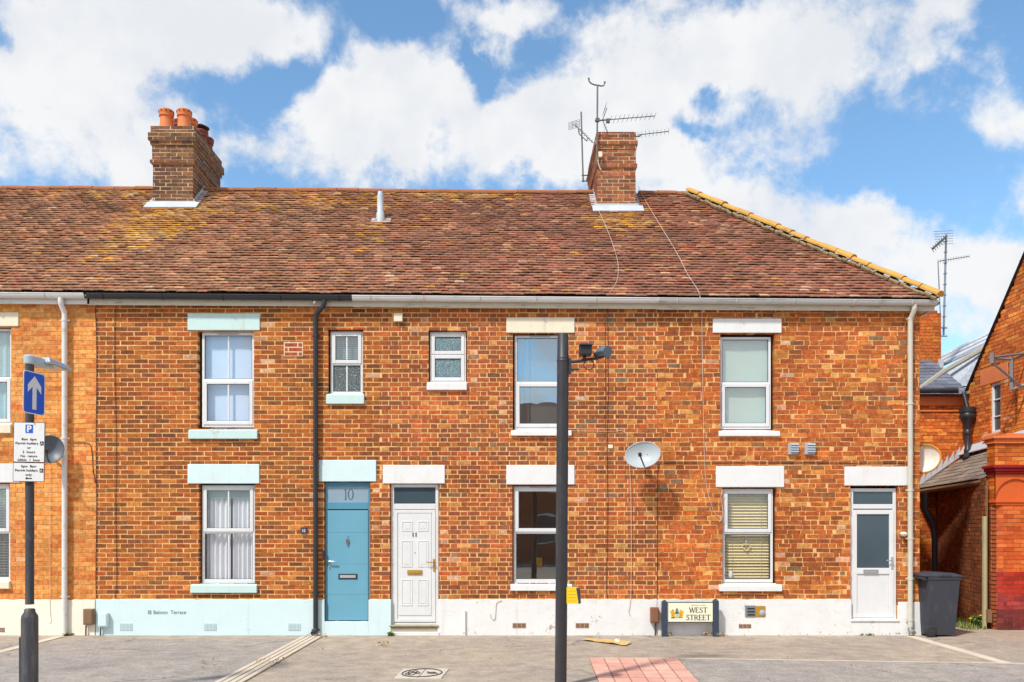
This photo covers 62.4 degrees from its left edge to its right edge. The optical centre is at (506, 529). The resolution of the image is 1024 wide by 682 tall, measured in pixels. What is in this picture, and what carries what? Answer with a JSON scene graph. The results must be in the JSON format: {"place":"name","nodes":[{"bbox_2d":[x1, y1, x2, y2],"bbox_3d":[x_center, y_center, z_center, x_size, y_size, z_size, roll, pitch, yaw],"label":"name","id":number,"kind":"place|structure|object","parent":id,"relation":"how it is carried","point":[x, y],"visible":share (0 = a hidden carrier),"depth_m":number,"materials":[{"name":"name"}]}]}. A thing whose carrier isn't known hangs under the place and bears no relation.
{"place":"outdoors","nodes":[
{"label":"outdoors","id":0,"kind":"place"},
{"bbox_2d":[0,618,1023,681],"bbox_3d":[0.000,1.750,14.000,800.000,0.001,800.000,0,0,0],"label":"pavement","id":1,"kind":"structure","parent":0,"point":[361,658],"depth_m":12.12,"materials":[{"name":"grey concrete"}]},
{"bbox_2d":[0,636,65,652],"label":"drainage channel","id":2,"kind":"object","parent":1,"relation":"on","point":[40,641],"visible":0.67,"depth_m":13.12,"materials":[{"name":"concrete"}]},
{"bbox_2d":[19,354,71,681],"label":"lamp post","id":3,"kind":"object","parent":1,"relation":"on","point":[29,655],"visible":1,"depth_m":8.43,"materials":[{"name":"black metal"}]},
{"bbox_2d":[19,637,20,681],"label":"access door","id":4,"kind":"structure","parent":3,"relation":"in","point":[19,637],"depth_m":8.43,"materials":[{"name":"grey paint"}]},
{"bbox_2d":[13,422,44,462],"bbox_3d":[-4.749,-0.867,8.419,0.306,0.400,0.037,1,0,-3],"label":"parking sign","id":5,"kind":"object","parent":3,"relation":"attached to","point":[28,441],"visible":1,"depth_m":8.41,"materials":[{"name":"metal"}]},
{"bbox_2d":[13,462,44,481],"bbox_3d":[-4.754,-0.569,8.419,0.306,0.192,0.038,1,0,-3],"label":"parking sign","id":6,"kind":"object","parent":3,"relation":"attached to","point":[27,472],"visible":1,"depth_m":8.41,"materials":[{"name":"metal"}]},
{"bbox_2d":[23,370,44,415],"bbox_3d":[-4.738,-1.362,8.460,0.034,0.425,0.275,0,-1,14],"label":"road sign","id":7,"kind":"object","parent":3,"relation":"attached to","point":[34,393],"visible":1,"depth_m":8.45,"materials":[{"name":"metal"}]},
{"bbox_2d":[0,185,161,635],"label":"terraced house","id":8,"kind":"structure","parent":1,"relation":"on","point":[61,247],"depth_m":14.00,"materials":[{"name":"brick"}]},
{"bbox_2d":[0,490,8,576],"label":"venetian blind","id":9,"kind":"object","parent":8,"relation":"attached to","point":[3,538],"visible":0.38,"depth_m":14.15,"materials":[{"name":"white plastic"}]},
{"bbox_2d":[0,332,9,417],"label":"curtain","id":10,"kind":"object","parent":8,"relation":"hanging from","point":[4,354],"visible":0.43,"depth_m":14.16,"materials":[{"name":"white fabric"}]},
{"bbox_2d":[0,484,10,588],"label":"window","id":11,"kind":"structure","parent":8,"relation":"in","point":[5,582],"depth_m":14.05,"materials":[{"name":"white plastic"}]},
{"bbox_2d":[0,329,11,432],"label":"window","id":12,"kind":"structure","parent":8,"relation":"in","point":[5,423],"depth_m":14.05,"materials":[{"name":"white plastic"}]},
{"bbox_2d":[49,463,50,616],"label":"cable","id":13,"kind":"object","parent":8,"relation":"attached to","point":[49,530],"visible":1,"depth_m":13.97,"materials":[{"name":"grey plastic"}]},
{"bbox_2d":[45,435,64,462],"bbox_3d":[-7.432,-1.298,13.717,0.695,0.460,0.394,0,0,43],"label":"satellite dish","id":14,"kind":"object","parent":8,"relation":"attached to","point":[54,448],"visible":0.77,"depth_m":13.74,"materials":[{"name":"grey metal"}]},
{"bbox_2d":[73,442,95,483],"bbox_3d":[-6.982,-1.100,13.986,0.377,0.686,0.010,0,0,0],"label":"cable","id":15,"kind":"object","parent":8,"relation":"attached to","point":[92,456],"visible":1,"depth_m":13.98,"materials":[{"name":"black plastic"}]},
{"bbox_2d":[95,307,96,597],"bbox_3d":[-6.794,-1.270,13.986,0.035,4.818,0.009,0,0,0],"label":"cable","id":16,"kind":"object","parent":8,"relation":"attached to","point":[96,416],"visible":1,"depth_m":13.98,"materials":[{"name":"black plastic"}]},
{"bbox_2d":[0,638,295,681],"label":"road patch","id":17,"kind":"object","parent":1,"relation":"on","point":[117,660],"visible":1,"depth_m":11.35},
{"bbox_2d":[83,107,405,635],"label":"terraced house","id":18,"kind":"structure","parent":1,"relation":"on","point":[281,276],"depth_m":14.00,"materials":[{"name":"brick"}]},
{"bbox_2d":[114,333,116,597],"bbox_3d":[-6.468,-1.278,13.986,0.043,4.835,0.008,0,0,0],"label":"cable","id":19,"kind":"object","parent":18,"relation":"on","point":[116,453],"visible":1,"depth_m":13.98,"materials":[{"name":"black plastic"}]},
{"bbox_2d":[207,499,230,578],"bbox_3d":[-4.831,0.081,14.180,0.389,1.585,0.052,0,0,0],"label":"curtain","id":20,"kind":"object","parent":18,"relation":"hanging from","point":[217,556],"visible":0.84,"depth_m":14.18,"materials":[{"name":"white fabric"}]},
{"bbox_2d":[188,332,257,438],"bbox_3d":[-4.686,-2.390,14.031,1.136,1.788,0.173,0,0,0],"label":"window","id":21,"kind":"structure","parent":18,"relation":"in","point":[192,433],"depth_m":14.05,"materials":[{"name":"white plastic"}]},
{"bbox_2d":[190,485,257,592],"bbox_3d":[-4.674,0.157,14.031,1.093,1.780,0.173,0,0,0],"label":"window","id":22,"kind":"structure","parent":18,"relation":"in","point":[214,586],"depth_m":14.05,"materials":[{"name":"white plastic"}]},
{"bbox_2d":[205,336,251,427],"bbox_3d":[-4.631,-2.473,14.163,0.829,1.564,0.022,0,0,0],"label":"curtain","id":23,"kind":"object","parent":18,"relation":"attached to","point":[217,357],"depth_m":14.16,"materials":[{"name":"white fabric"}]},
{"bbox_2d":[208,491,248,498],"bbox_3d":[-4.627,-0.614,14.135,0.797,0.195,0.022,0,0,0],"label":"roller blind","id":24,"kind":"object","parent":18,"relation":"attached to","point":[224,494],"visible":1,"depth_m":14.13,"materials":[{"name":"white fabric"}]},
{"bbox_2d":[233,499,251,578],"bbox_3d":[-4.408,0.081,14.180,0.379,1.585,0.052,0,0,0],"label":"curtain","id":25,"kind":"object","parent":18,"relation":"hanging from","point":[242,556],"visible":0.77,"depth_m":14.17,"materials":[{"name":"white fabric"}]},
{"bbox_2d":[326,331,364,403],"bbox_3d":[-2.669,-2.682,14.031,0.627,1.220,0.173,0,0,0],"label":"window","id":26,"kind":"structure","parent":18,"relation":"in","point":[346,375],"depth_m":14.06,"materials":[{"name":"white plastic"}]},
{"bbox_2d":[336,337,357,359],"bbox_3d":[-2.661,-3.000,14.175,0.458,0.500,0.051,0,0,0],"label":"venetian blind","id":27,"kind":"object","parent":18,"relation":"attached to","point":[356,347],"visible":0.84,"depth_m":14.17,"materials":[{"name":"white plastic"}]},
{"bbox_2d":[325,482,369,620],"bbox_3d":[-2.644,0.373,14.047,0.746,2.314,0.136,0,0,0],"label":"door","id":28,"kind":"structure","parent":18,"relation":"in","point":[347,532],"depth_m":14.05,"materials":[{"name":"blue wood"}]},
{"bbox_2d":[215,636,322,681],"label":"drainage channel","id":29,"kind":"object","parent":1,"relation":"on","point":[263,664],"visible":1,"depth_m":11.13,"materials":[{"name":"concrete"}]},
{"bbox_2d":[394,668,448,678],"bbox_3d":[-1.021,1.738,10.236,0.595,0.024,0.670,0,0,0],"label":"access cover","id":30,"kind":"object","parent":1,"relation":"on","point":[425,673],"visible":1,"depth_m":10.16,"materials":[{"name":"metal"}]},
{"bbox_2d":[352,132,662,635],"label":"terraced house","id":31,"kind":"structure","parent":1,"relation":"on","point":[476,285],"depth_m":14.00,"materials":[{"name":"brick"}]},
{"bbox_2d":[391,484,438,623],"bbox_3d":[-1.530,0.424,14.045,0.788,2.347,0.139,0,0,0],"label":"door","id":32,"kind":"structure","parent":31,"relation":"in","point":[414,533],"depth_m":14.05,"materials":[{"name":"white plastic"}]},
{"bbox_2d":[427,332,466,389],"bbox_3d":[-0.992,-2.792,14.031,0.661,0.983,0.173,0,0,0],"label":"window","id":33,"kind":"structure","parent":31,"relation":"in","point":[447,349],"depth_m":14.06,"materials":[{"name":"white plastic"}]},
{"bbox_2d":[518,339,528,422],"bbox_3d":[0.264,-2.441,14.222,0.230,1.544,0.024,0,0,0],"label":"curtain","id":34,"kind":"object","parent":31,"relation":"hanging from","point":[523,359],"depth_m":14.22,"materials":[{"name":"white fabric"}]},
{"bbox_2d":[510,486,571,590],"bbox_3d":[0.568,0.148,14.031,1.017,1.729,0.173,0,0,0],"label":"window","id":35,"kind":"structure","parent":31,"relation":"in","point":[516,489],"depth_m":14.05,"materials":[{"name":"white plastic"}]},
{"bbox_2d":[511,336,571,435],"bbox_3d":[0.568,-2.386,14.031,1.000,1.678,0.173,0,0,0],"label":"window","id":36,"kind":"structure","parent":31,"relation":"in","point":[520,429],"depth_m":14.05,"materials":[{"name":"white plastic"}]},
{"bbox_2d":[531,339,556,422],"bbox_3d":[0.680,-2.431,14.243,0.562,1.564,0.022,0,0,0],"label":"window blind","id":37,"kind":"object","parent":31,"relation":"attached to","point":[543,368],"depth_m":14.24,"materials":[{"name":"fabric"}]},
{"bbox_2d":[569,112,593,181],"bbox_3d":[1.670,-8.139,17.782,0.358,1.494,0.760,0,0,-33],"label":"tv aerial","id":38,"kind":"object","parent":31,"relation":"attached to","point":[582,138],"visible":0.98,"depth_m":17.99,"materials":[{"name":"metal"}]},
{"bbox_2d":[606,309,607,598],"bbox_3d":[1.668,-1.248,13.986,0.042,4.828,0.008,0,0,0],"label":"cable","id":39,"kind":"object","parent":31,"relation":"attached to","point":[607,486],"visible":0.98,"depth_m":13.98,"materials":[{"name":"black plastic"}]},
{"bbox_2d":[599,212,618,291],"bbox_3d":[1.829,-5.222,15.384,0.243,2.740,3.194,0,0,1],"label":"cable","id":40,"kind":"object","parent":31,"relation":"on","point":[615,252],"visible":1,"depth_m":14.92,"materials":[{"name":"grey plastic"}]},
{"bbox_2d":[588,78,655,169],"bbox_3d":[2.268,-8.022,16.607,1.346,1.800,0.193,0,0,17],"label":"tv aerial","id":41,"kind":"object","parent":31,"relation":"attached to","point":[599,153],"visible":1,"depth_m":16.71,"materials":[{"name":"metal"}]},
{"bbox_2d":[628,465,631,615],"bbox_3d":[2.033,0.166,13.966,0.051,2.522,0.008,0,0,0],"label":"cable","id":42,"kind":"object","parent":31,"relation":"attached to","point":[631,538],"visible":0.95,"depth_m":13.96,"materials":[{"name":"plastic"}]},
{"bbox_2d":[625,441,660,467],"bbox_3d":[2.182,-1.198,13.628,0.525,0.435,0.599,0,0,-25],"label":"satellite dish","id":43,"kind":"object","parent":31,"relation":"attached to","point":[644,454],"visible":1,"depth_m":13.61,"materials":[{"name":"metal"}]},
{"bbox_2d":[636,130,668,137],"bbox_3d":[2.931,-8.044,17.178,0.743,0.199,0.040,0,0,28],"label":"tv aerial","id":44,"kind":"object","parent":31,"relation":"attached to","point":[651,133],"visible":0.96,"depth_m":17.19,"materials":[{"name":"metal"}]},
{"bbox_2d":[77,632,953,678],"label":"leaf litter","id":45,"kind":"object","parent":1,"relation":"on","point":[524,641],"visible":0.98,"depth_m":12.79,"materials":[{"name":"brown plant"}]},
{"bbox_2d":[555,333,612,681],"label":"pole","id":46,"kind":"object","parent":1,"relation":"on","point":[565,595],"visible":1,"depth_m":9.38,"materials":[{"name":"black metal"}]},
{"bbox_2d":[583,638,630,644],"bbox_3d":[1.554,1.719,13.071,0.916,0.038,0.294,0,0,44],"label":"cardboard","id":47,"kind":"object","parent":1,"relation":"on","point":[621,642],"visible":1,"depth_m":13.05,"materials":[{"name":"beige cardboard"}]},
{"bbox_2d":[589,658,697,681],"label":"tactile paving","id":48,"kind":"structure","parent":1,"relation":"on","point":[640,669],"depth_m":10.41,"materials":[{"name":"concrete"}]},
{"bbox_2d":[661,599,718,636],"bbox_3d":[2.995,1.456,13.830,0.925,0.647,0.090,0,0,0],"label":"street name sign","id":49,"kind":"object","parent":1,"relation":"on","point":[689,612],"visible":0.98,"depth_m":13.81,"materials":[{"name":"white metal"}]},
{"bbox_2d":[632,187,943,635],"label":"terraced house","id":50,"kind":"structure","parent":1,"relation":"on","point":[839,331],"depth_m":14.00,"materials":[{"name":"brick"}]},
{"bbox_2d":[638,186,720,518],"bbox_3d":[3.124,-3.668,15.740,0.442,7.029,3.946,0,0,-7],"label":"cable","id":51,"kind":"object","parent":50,"relation":"attached to","point":[702,357],"visible":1,"depth_m":13.99,"materials":[{"name":"grey plastic"}]},
{"bbox_2d":[723,340,767,429],"bbox_3d":[3.966,-2.422,14.153,0.803,1.530,0.022,0,0,0],"label":"window blind","id":52,"kind":"object","parent":50,"relation":"attached to","point":[744,360],"depth_m":14.15,"materials":[{"name":"white fabric"}]},
{"bbox_2d":[657,462,835,544],"bbox_3d":[4.108,0.084,13.986,3.264,2.397,0.009,0,0,0],"label":"cable","id":53,"kind":"object","parent":50,"relation":"attached to","point":[719,462],"visible":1,"depth_m":13.98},
{"bbox_2d":[725,494,768,578],"bbox_3d":[4.004,0.106,14.158,0.755,1.515,0.045,0,0,0],"label":"venetian blind","id":54,"kind":"object","parent":50,"relation":"attached to","point":[750,572],"visible":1,"depth_m":14.16,"materials":[{"name":"beige plastic"}]},
{"bbox_2d":[742,537,750,551],"bbox_3d":[3.999,0.250,14.130,0.152,0.250,0.016,0,0,0],"label":"heart ornament","id":55,"kind":"object","parent":54,"relation":"hanging from","point":[746,544],"visible":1,"depth_m":14.12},
{"bbox_2d":[718,337,779,435],"bbox_3d":[4.004,-2.369,14.031,1.008,1.661,0.173,0,0,0],"label":"window","id":56,"kind":"structure","parent":50,"relation":"in","point":[726,429],"depth_m":14.06,"materials":[{"name":"white plastic"}]},
{"bbox_2d":[719,489,781,590],"bbox_3d":[4.025,0.174,14.031,1.034,1.695,0.173,0,0,0],"label":"window","id":57,"kind":"structure","parent":50,"relation":"in","point":[769,530],"depth_m":14.05,"materials":[{"name":"white plastic"}]},
{"bbox_2d":[850,488,895,618],"bbox_3d":[6.083,0.407,14.048,0.767,2.178,0.134,0,0,0],"label":"door","id":58,"kind":"structure","parent":50,"relation":"in","point":[873,532],"depth_m":14.06,"materials":[{"name":"white plastic"}]},
{"bbox_2d":[850,462,896,463],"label":"cable","id":59,"kind":"object","parent":50,"relation":"attached to","point":[877,462],"visible":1,"depth_m":13.98,"materials":[{"name":"brown plastic"}]},
{"bbox_2d":[920,444,941,473],"bbox_3d":[7.122,-1.161,14.279,0.432,0.502,0.552,8,-6,-44],"label":"satellite dish","id":60,"kind":"object","parent":50,"relation":"attached to","point":[930,457],"visible":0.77,"depth_m":14.13,"materials":[{"name":"metal"}]},
{"bbox_2d":[913,571,966,636],"bbox_3d":[7.088,1.224,13.990,0.751,1.052,0.588,0,0,-6],"label":"wheelie bin","id":61,"kind":"object","parent":1,"relation":"on","point":[938,594],"visible":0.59,"depth_m":13.76,"materials":[{"name":"grey plastic"}]},
{"bbox_2d":[906,636,1010,663],"bbox_3d":[6.545,1.743,12.406,0.160,0.010,2.788,0,0,2],"label":"drainage channel","id":62,"kind":"object","parent":1,"relation":"on","point":[985,657],"visible":1,"depth_m":12.14,"materials":[{"name":"concrete"}]},
{"bbox_2d":[956,617,985,629],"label":"grass","id":63,"kind":"structure","parent":1,"relation":"on","point":[964,623],"depth_m":15.05,"materials":[{"name":"green plant"}]},
{"bbox_2d":[920,252,1023,629],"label":"brick building","id":64,"kind":"structure","parent":1,"relation":"on","point":[972,507],"depth_m":16.86,"materials":[{"name":"orange brick"}]},
{"bbox_2d":[931,230,968,336],"bbox_3d":[10.350,-5.865,20.005,0.998,2.548,0.460,0,0,-13],"label":"tv aerial","id":65,"kind":"object","parent":64,"relation":"attached to","point":[945,238],"visible":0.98,"depth_m":20.18,"materials":[{"name":"metal"}]},
{"bbox_2d":[980,362,1007,438],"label":"window","id":66,"kind":"structure","parent":64,"relation":"in","point":[992,375],"depth_m":17.39,"materials":[{"name":"white paint"}]},
{"bbox_2d":[990,352,1023,390],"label":"sign bracket","id":67,"kind":"object","parent":64,"relation":"attached to","point":[993,357],"visible":1,"depth_m":16.20,"materials":[{"name":"metal"}]},
{"bbox_2d":[969,615,981,627],"bbox_3d":[8.400,1.635,15.083,0.341,0.229,0.366,0,0,31],"label":"weed","id":68,"kind":"object","parent":1,"relation":"on","point":[976,620],"visible":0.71,"depth_m":15.08,"materials":[{"name":"green plant"}]},
{"bbox_2d":[0,0,1023,387],"label":"sky","id":69,"kind":"structure","parent":0,"point":[867,129],"materials":[{"name":"blue"}]},
{"bbox_2d":[679,659,1023,681],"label":"road","id":70,"kind":"structure","parent":0,"point":[720,670],"depth_m":10.39,"materials":[{"name":"grey asphalt"}]},
{"bbox_2d":[679,658,1023,663],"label":"road edge","id":71,"kind":"object","parent":70,"relation":"on","point":[847,660],"visible":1,"depth_m":11.23,"materials":[{"name":"concrete"}]}
]}

